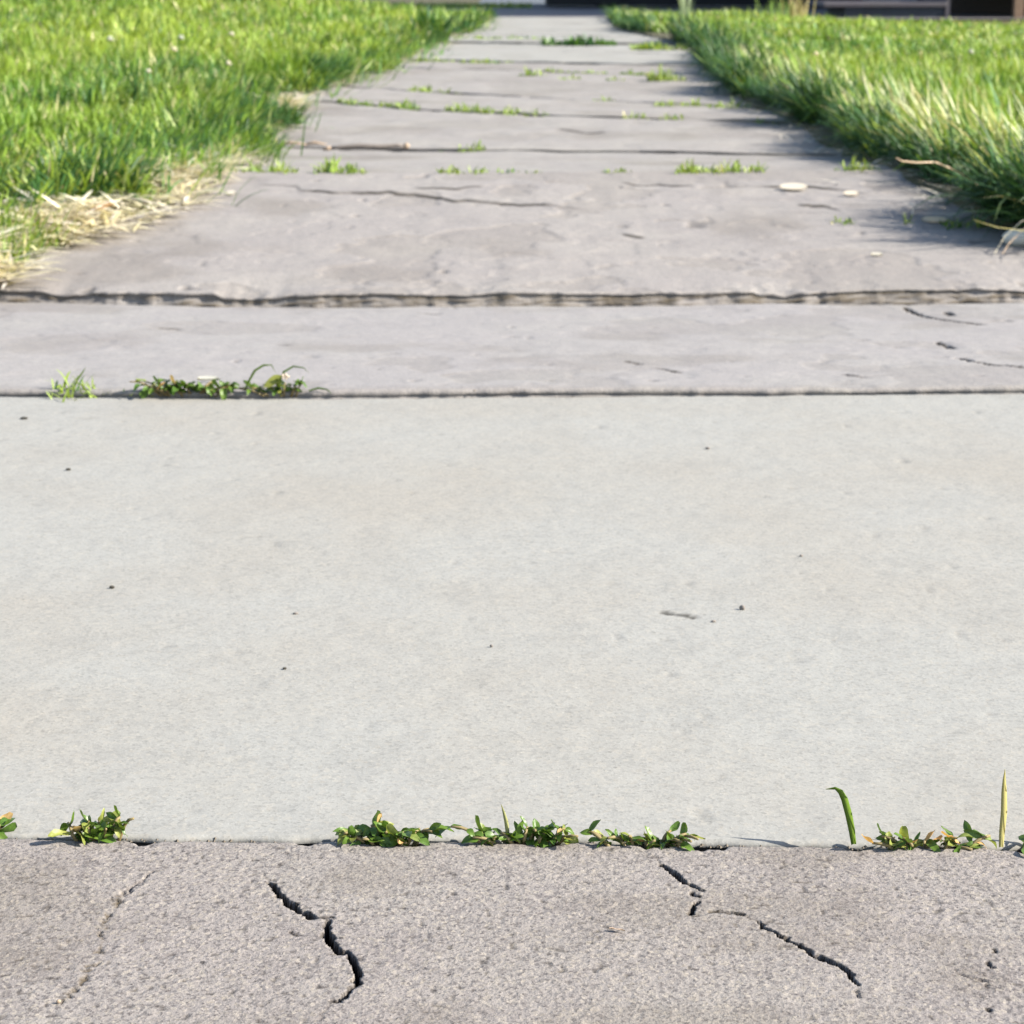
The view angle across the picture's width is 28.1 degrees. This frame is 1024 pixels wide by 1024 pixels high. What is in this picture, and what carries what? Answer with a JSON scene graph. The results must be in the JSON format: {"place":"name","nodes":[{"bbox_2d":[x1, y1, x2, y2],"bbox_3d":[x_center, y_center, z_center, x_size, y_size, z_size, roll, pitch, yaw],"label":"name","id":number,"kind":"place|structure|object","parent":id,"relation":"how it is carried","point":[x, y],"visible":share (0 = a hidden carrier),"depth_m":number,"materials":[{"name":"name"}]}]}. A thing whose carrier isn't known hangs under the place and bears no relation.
{"place":"outdoors","nodes":[
{"label":"outdoors","id":0,"kind":"place"},
{"bbox_2d":[0,0,504,248],"bbox_3d":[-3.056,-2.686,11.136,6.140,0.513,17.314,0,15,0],"label":"lawn grass","id":1,"kind":"structure","parent":0,"point":[66,77],"depth_m":7.04,"materials":[{"name":"green plant"}]},
{"bbox_2d":[106,36,113,54],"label":"clover flower","id":2,"kind":"object","parent":1,"relation":"on","point":[109,38],"visible":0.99,"depth_m":7.79,"materials":[{"name":"white plant"}]},
{"bbox_2d":[84,165,173,207],"bbox_3d":[-0.696,-0.558,3.578,0.220,0.096,0.169,0,15,0],"label":"grass tuft","id":3,"kind":"object","parent":1,"relation":"on","point":[144,191],"visible":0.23,"depth_m":3.58,"materials":[{"name":"plant"}]},
{"bbox_2d":[0,129,259,271],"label":"lawn grass","id":4,"kind":"structure","parent":1,"relation":"on","point":[21,250],"depth_m":3.21,"materials":[{"name":"green plant"}]},
{"bbox_2d":[145,68,151,103],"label":"clover flower","id":5,"kind":"object","parent":1,"relation":"on","point":[148,70],"visible":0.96,"depth_m":5.87,"materials":[{"name":"white plant"}]},
{"bbox_2d":[143,146,177,159],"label":"grass tuft","id":6,"kind":"object","parent":1,"relation":"on","point":[159,153],"visible":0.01,"depth_m":4.18,"materials":[{"name":"green plant"}]},
{"bbox_2d":[178,35,183,64],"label":"clover flower","id":7,"kind":"object","parent":1,"relation":"on","point":[181,37],"visible":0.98,"depth_m":7.99,"materials":[{"name":"white plant"}]},
{"bbox_2d":[396,4,460,42],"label":"weed clump","id":8,"kind":"object","parent":1,"relation":"on","point":[432,19],"visible":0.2,"depth_m":12.29,"materials":[{"name":"green plant"}]},
{"bbox_2d":[377,1,531,7],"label":"verge grass","id":9,"kind":"structure","parent":0,"point":[487,5],"depth_m":26.04,"materials":[{"name":"green plant"}]},
{"bbox_2d":[0,17,1023,1023],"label":"sidewalk","id":10,"kind":"structure","parent":0,"point":[549,479],"depth_m":1.41,"materials":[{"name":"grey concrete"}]},
{"bbox_2d":[0,812,16,838],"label":"weed","id":11,"kind":"object","parent":10,"relation":"on","point":[6,819],"visible":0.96,"depth_m":0.99,"materials":[{"name":"green plant"}]},
{"bbox_2d":[46,369,96,401],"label":"grass tuft","id":12,"kind":"object","parent":10,"relation":"on","point":[73,388],"visible":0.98,"depth_m":2.01,"materials":[{"name":"green plant"}]},
{"bbox_2d":[48,805,134,845],"bbox_3d":[-0.199,0.151,0.976,0.040,0.024,0.019,0,15,0],"label":"weed","id":13,"kind":"object","parent":10,"relation":"on","point":[109,826],"visible":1,"depth_m":0.97,"materials":[{"name":"green plant"}]},
{"bbox_2d":[0,89,318,288],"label":"dry grass","id":14,"kind":"structure","parent":10,"relation":"on","point":[78,206],"depth_m":3.41,"materials":[{"name":"beige plant"}]},
{"bbox_2d":[85,202,114,211],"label":"dry leaf","id":15,"kind":"object","parent":14,"relation":"on","point":[108,204],"visible":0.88,"depth_m":3.41,"materials":[{"name":"beige plant"}]},
{"bbox_2d":[129,375,247,399],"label":"weed","id":16,"kind":"object","parent":10,"relation":"on","point":[209,388],"visible":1,"depth_m":2.00,"materials":[{"name":"green plant"}]},
{"bbox_2d":[198,376,217,379],"bbox_3d":[-0.306,-0.134,2.058,0.020,0.004,0.005,0,15,0],"label":"petal","id":17,"kind":"object","parent":10,"relation":"on","point":[207,377],"visible":0.92,"depth_m":2.06,"materials":[{"name":"white plant"}]},
{"bbox_2d":[211,159,245,171],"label":"grass tuft","id":18,"kind":"object","parent":10,"relation":"on","point":[229,167],"visible":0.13,"depth_m":3.98,"materials":[{"name":"green plant"}]},
{"bbox_2d":[227,190,235,194],"bbox_3d":[-0.505,-0.576,3.691,0.016,0.006,0.012,0,15,0],"label":"petal","id":19,"kind":"object","parent":10,"relation":"on","point":[231,192],"visible":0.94,"depth_m":3.69,"materials":[{"name":"white plant"}]},
{"bbox_2d":[238,157,268,172],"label":"grass tuft","id":20,"kind":"object","parent":10,"relation":"on","point":[259,167],"visible":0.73,"depth_m":3.97,"materials":[{"name":"green plant"}]},
{"bbox_2d":[266,158,299,173],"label":"grass tuft","id":21,"kind":"object","parent":10,"relation":"on","point":[280,168],"visible":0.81,"depth_m":3.98,"materials":[{"name":"green plant"}]},
{"bbox_2d":[240,364,331,396],"bbox_3d":[-0.221,-0.128,1.996,0.090,0.033,0.023,0,15,0],"label":"weed","id":22,"kind":"object","parent":10,"relation":"on","point":[273,380],"visible":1,"depth_m":2.00,"materials":[{"name":"green plant"}]},
{"bbox_2d":[278,141,305,145],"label":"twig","id":23,"kind":"object","parent":10,"relation":"on","point":[292,142],"visible":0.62,"depth_m":5.18,"materials":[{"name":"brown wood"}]},
{"bbox_2d":[303,141,325,145],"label":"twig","id":24,"kind":"object","parent":10,"relation":"on","point":[314,142],"visible":1,"depth_m":5.18,"materials":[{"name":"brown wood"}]},
{"bbox_2d":[309,156,366,173],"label":"grass tuft","id":25,"kind":"object","parent":10,"relation":"on","point":[332,166],"visible":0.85,"depth_m":3.97,"materials":[{"name":"green plant"}]},
{"bbox_2d":[337,97,374,106],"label":"grass tuft","id":26,"kind":"object","parent":10,"relation":"on","point":[347,102],"visible":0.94,"depth_m":6.52,"materials":[{"name":"green plant"}]},
{"bbox_2d":[323,143,409,149],"bbox_3d":[-0.361,-0.905,5.074,0.215,0.020,0.018,0,15,-1],"label":"stick","id":27,"kind":"object","parent":10,"relation":"on","point":[379,146],"visible":1,"depth_m":5.07,"materials":[{"name":"beige wood"}]},
{"bbox_2d":[333,810,453,847],"bbox_3d":[-0.056,0.153,0.973,0.058,0.022,0.021,0,15,0],"label":"weed","id":28,"kind":"object","parent":10,"relation":"on","point":[385,833],"visible":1,"depth_m":0.97,"materials":[{"name":"green plant"}]},
{"bbox_2d":[377,97,421,110],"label":"grass tuft","id":29,"kind":"object","parent":10,"relation":"on","point":[402,105],"visible":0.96,"depth_m":6.32,"materials":[{"name":"green plant"}]},
{"bbox_2d":[407,83,431,92],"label":"grass tuft","id":30,"kind":"object","parent":10,"relation":"on","point":[422,89],"visible":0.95,"depth_m":7.38,"materials":[{"name":"green plant"}]},
{"bbox_2d":[410,56,460,61],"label":"grass tuft","id":31,"kind":"object","parent":10,"relation":"on","point":[434,59],"visible":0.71,"depth_m":9.43,"materials":[{"name":"green plant"}]},
{"bbox_2d":[435,164,464,174],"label":"grass tuft","id":32,"kind":"object","parent":10,"relation":"on","point":[457,171],"visible":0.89,"depth_m":3.98,"materials":[{"name":"green plant"}]},
{"bbox_2d":[445,103,495,113],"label":"grass tuft","id":33,"kind":"object","parent":10,"relation":"on","point":[484,111],"visible":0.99,"depth_m":6.15,"materials":[{"name":"green plant"}]},
{"bbox_2d":[457,139,485,151],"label":"grass tuft","id":34,"kind":"object","parent":10,"relation":"on","point":[479,147],"visible":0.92,"depth_m":5.11,"materials":[{"name":"green plant"}]},
{"bbox_2d":[463,165,490,174],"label":"grass tuft","id":35,"kind":"object","parent":10,"relation":"on","point":[480,171],"visible":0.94,"depth_m":3.98,"materials":[{"name":"green plant"}]},
{"bbox_2d":[460,57,513,63],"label":"grass tuft","id":36,"kind":"object","parent":10,"relation":"on","point":[473,61],"visible":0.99,"depth_m":9.30,"materials":[{"name":"green plant"}]},
{"bbox_2d":[449,35,542,38],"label":"weed clump","id":37,"kind":"object","parent":10,"relation":"on","point":[481,37],"visible":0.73,"depth_m":12.96,"materials":[{"name":"green plant"}]},
{"bbox_2d":[435,805,578,847],"bbox_3d":[-0.002,0.151,0.974,0.068,0.026,0.019,2,15,6],"label":"weed","id":38,"kind":"object","parent":10,"relation":"on","point":[545,836],"visible":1,"depth_m":0.97,"materials":[{"name":"green plant"}]},
{"bbox_2d":[497,167,518,172],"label":"grass tuft","id":39,"kind":"object","parent":10,"relation":"on","point":[512,170],"visible":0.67,"depth_m":3.98,"materials":[{"name":"green plant"}]},
{"bbox_2d":[498,105,547,116],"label":"grass tuft","id":40,"kind":"object","parent":10,"relation":"on","point":[505,111],"visible":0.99,"depth_m":6.05,"materials":[{"name":"green plant"}]},
{"bbox_2d":[518,66,546,76],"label":"grass tuft","id":41,"kind":"object","parent":10,"relation":"on","point":[528,72],"visible":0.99,"depth_m":8.21,"materials":[{"name":"green plant"}]},
{"bbox_2d":[543,67,569,72],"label":"grass tuft","id":42,"kind":"object","parent":10,"relation":"on","point":[552,70],"visible":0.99,"depth_m":8.44,"materials":[{"name":"green plant"}]},
{"bbox_2d":[559,74,579,79],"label":"grass tuft","id":43,"kind":"object","parent":10,"relation":"on","point":[570,78],"visible":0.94,"depth_m":7.93,"materials":[{"name":"green plant"}]},
{"bbox_2d":[538,33,616,45],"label":"weed clump","id":44,"kind":"object","parent":10,"relation":"on","point":[581,41],"visible":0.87,"depth_m":11.87,"materials":[{"name":"green plant"}]},
{"bbox_2d":[574,70,606,73],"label":"grass tuft","id":45,"kind":"object","parent":10,"relation":"on","point":[589,72],"visible":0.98,"depth_m":8.32,"materials":[{"name":"green plant"}]},
{"bbox_2d":[593,96,613,100],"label":"grass tuft","id":46,"kind":"object","parent":10,"relation":"on","point":[603,99],"visible":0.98,"depth_m":6.84,"materials":[{"name":"green plant"}]},
{"bbox_2d":[602,165,631,172],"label":"grass tuft","id":47,"kind":"object","parent":10,"relation":"on","point":[619,171],"visible":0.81,"depth_m":3.99,"materials":[{"name":"green plant"}]},
{"bbox_2d":[622,111,647,118],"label":"grass tuft","id":48,"kind":"object","parent":10,"relation":"on","point":[635,116],"visible":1,"depth_m":5.89,"materials":[{"name":"green plant"}]},
{"bbox_2d":[620,69,650,75],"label":"grass tuft","id":49,"kind":"object","parent":10,"relation":"on","point":[629,73],"visible":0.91,"depth_m":8.20,"materials":[{"name":"green plant"}]},
{"bbox_2d":[580,819,704,850],"bbox_3d":[0.062,0.155,0.970,0.060,0.018,0.016,0,15,0],"label":"weed","id":50,"kind":"object","parent":10,"relation":"on","point":[669,840],"visible":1,"depth_m":0.97,"materials":[{"name":"green plant"}]},
{"bbox_2d":[281,21,1017,227],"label":"dry grass","id":51,"kind":"structure","parent":10,"relation":"on","point":[839,152],"depth_m":4.95,"materials":[{"name":"green plant"}]},
{"bbox_2d":[628,41,691,49],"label":"weed clump","id":52,"kind":"object","parent":10,"relation":"on","point":[648,46],"visible":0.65,"depth_m":11.22,"materials":[{"name":"green plant"}]},
{"bbox_2d":[644,63,686,80],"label":"grass tuft","id":53,"kind":"object","parent":10,"relation":"on","point":[659,76],"visible":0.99,"depth_m":7.81,"materials":[{"name":"green plant"}]},
{"bbox_2d":[660,113,682,119],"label":"grass tuft","id":54,"kind":"object","parent":10,"relation":"on","point":[676,118],"visible":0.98,"depth_m":5.84,"materials":[{"name":"green plant"}]},
{"bbox_2d":[653,98,710,106],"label":"grass tuft","id":55,"kind":"object","parent":10,"relation":"on","point":[693,103],"visible":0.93,"depth_m":6.56,"materials":[{"name":"green plant"}]},
{"bbox_2d":[674,157,719,174],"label":"grass tuft","id":56,"kind":"object","parent":10,"relation":"on","point":[691,168],"visible":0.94,"depth_m":3.99,"materials":[{"name":"green plant"}]},
{"bbox_2d":[708,97,751,108],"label":"grass tuft","id":57,"kind":"object","parent":10,"relation":"on","point":[720,105],"visible":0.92,"depth_m":6.46,"materials":[{"name":"green plant"}]},
{"bbox_2d":[715,158,768,172],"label":"grass tuft","id":58,"kind":"object","parent":10,"relation":"on","point":[734,168],"visible":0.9,"depth_m":4.00,"materials":[{"name":"green plant"}]},
{"bbox_2d":[780,183,807,189],"bbox_3d":[0.518,-0.598,3.765,0.052,0.011,0.022,0,15,0],"label":"petal","id":59,"kind":"object","parent":10,"relation":"on","point":[793,186],"visible":1,"depth_m":3.77,"materials":[{"name":"white plant"}]},
{"bbox_2d":[826,787,855,844],"bbox_3d":[0.156,0.144,0.969,0.015,0.029,0.003,0,15,0],"label":"grass sprout","id":60,"kind":"object","parent":10,"relation":"on","point":[847,810],"depth_m":0.97,"materials":[{"name":"green plant"}]},
{"bbox_2d":[831,216,855,224],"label":"grass tuft","id":61,"kind":"object","parent":10,"relation":"on","point":[848,220],"visible":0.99,"depth_m":3.42,"materials":[{"name":"green plant"}]},
{"bbox_2d":[844,191,858,195],"bbox_3d":[0.613,-0.576,3.701,0.028,0.008,0.015,0,15,0],"label":"petal","id":62,"kind":"object","parent":10,"relation":"on","point":[851,193],"visible":1,"depth_m":3.70,"materials":[{"name":"white plant"}]},
{"bbox_2d":[834,155,881,171],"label":"grass tuft","id":63,"kind":"object","parent":10,"relation":"on","point":[854,167],"visible":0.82,"depth_m":4.01,"materials":[{"name":"green plant"}]},
{"bbox_2d":[871,252,882,255],"bbox_3d":[0.559,-0.396,3.140,0.018,0.004,0.007,0,15,0],"label":"petal","id":64,"kind":"object","parent":10,"relation":"on","point":[876,253],"visible":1,"depth_m":3.14,"materials":[{"name":"white plant"}]},
{"bbox_2d":[903,214,912,224],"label":"grass tuft","id":65,"kind":"object","parent":10,"relation":"on","point":[908,221],"visible":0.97,"depth_m":3.42,"materials":[{"name":"green plant"}]},
{"bbox_2d":[862,820,996,852],"bbox_3d":[0.197,0.156,0.969,0.067,0.018,0.022,0,15,0],"label":"weed","id":66,"kind":"object","parent":10,"relation":"on","point":[890,841],"visible":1,"depth_m":0.97,"materials":[{"name":"green plant"}]},
{"bbox_2d":[922,216,946,221],"bbox_3d":[0.708,-0.490,3.431,0.043,0.008,0.016,0,15,0],"label":"leaf scrap","id":67,"kind":"object","parent":10,"relation":"on","point":[933,219],"visible":0.99,"depth_m":3.43,"materials":[{"name":"white plant"}]},
{"bbox_2d":[939,216,996,229],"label":"grass tuft","id":68,"kind":"object","parent":10,"relation":"on","point":[946,223],"visible":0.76,"depth_m":3.40,"materials":[{"name":"green plant"}]},
{"bbox_2d":[999,770,1006,846],"bbox_3d":[0.231,0.139,0.964,0.003,0.039,0.002,0,15,0],"label":"grass sprout","id":69,"kind":"object","parent":10,"relation":"on","point":[1003,816],"depth_m":0.96,"materials":[{"name":"plant"}]},
{"bbox_2d":[1002,228,1023,253],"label":"grass stalk","id":70,"kind":"object","parent":10,"relation":"on","point":[1012,239],"depth_m":3.17,"materials":[{"name":"beige plant"}]},
{"bbox_2d":[1018,834,1023,853],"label":"weed","id":71,"kind":"object","parent":10,"relation":"on","point":[1021,837],"visible":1,"depth_m":0.97,"materials":[{"name":"green plant"}]},
{"bbox_2d":[479,0,545,4],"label":"driveway","id":72,"kind":"structure","parent":0,"point":[537,2],"depth_m":31.57,"materials":[{"name":"grey concrete"}]},
{"bbox_2d":[346,0,805,5],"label":"verge","id":73,"kind":"structure","parent":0,"point":[437,1],"depth_m":30.74,"materials":[{"name":"green plant"}]},
{"bbox_2d":[545,0,860,7],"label":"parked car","id":74,"kind":"object","parent":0,"point":[602,3],"visible":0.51,"depth_m":25.81,"materials":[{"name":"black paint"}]},
{"bbox_2d":[416,6,1023,18],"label":"road","id":75,"kind":"structure","parent":0,"point":[564,11],"depth_m":24.16,"materials":[{"name":"grey asphalt"}]},
{"bbox_2d":[806,0,950,19],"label":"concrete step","id":76,"kind":"object","parent":75,"relation":"on","point":[908,9],"visible":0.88,"depth_m":20.16,"materials":[{"name":"grey concrete"}]},
{"bbox_2d":[861,0,1023,19],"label":"porch house","id":77,"kind":"structure","parent":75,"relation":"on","point":[1015,8],"depth_m":22.09,"materials":[{"name":"black"}]},
{"bbox_2d":[597,3,1023,243],"bbox_3d":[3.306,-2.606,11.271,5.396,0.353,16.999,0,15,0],"label":"lawn grass","id":78,"kind":"structure","parent":0,"point":[875,88],"depth_m":6.36,"materials":[{"name":"green plant"}]},
{"bbox_2d":[679,0,694,16],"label":"grass clump","id":79,"kind":"object","parent":78,"relation":"on","point":[682,4],"visible":0.62,"depth_m":17.64,"materials":[{"name":"green plant"}]},
{"bbox_2d":[756,0,794,18],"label":"grass clump","id":80,"kind":"object","parent":78,"relation":"on","point":[771,8],"visible":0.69,"depth_m":17.47,"materials":[{"name":"green plant"}]},
{"bbox_2d":[781,0,815,17],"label":"grass clump","id":81,"kind":"object","parent":78,"relation":"on","point":[793,12],"visible":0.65,"depth_m":18.07,"materials":[{"name":"plant"}]},
{"bbox_2d":[896,158,987,197],"bbox_3d":[0.744,-0.561,3.511,0.204,0.098,0.018,-5,15,-18],"label":"grass stalk","id":82,"kind":"object","parent":78,"relation":"on","point":[934,162],"depth_m":3.48,"materials":[{"name":"plant"}]},
{"bbox_2d":[930,107,988,155],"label":"grass stalk","id":83,"kind":"object","parent":78,"relation":"on","point":[955,127],"depth_m":3.49,"materials":[{"name":"plant"}]},
{"bbox_2d":[974,220,1023,230],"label":"grass stalk","id":84,"kind":"object","parent":78,"relation":"on","point":[1000,227],"depth_m":3.08,"materials":[{"name":"yellow plant"}]},
{"bbox_2d":[994,220,1023,254],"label":"grass stalk","id":85,"kind":"object","parent":78,"relation":"on","point":[1007,234],"depth_m":3.16,"materials":[{"name":"beige plant"}]}
]}

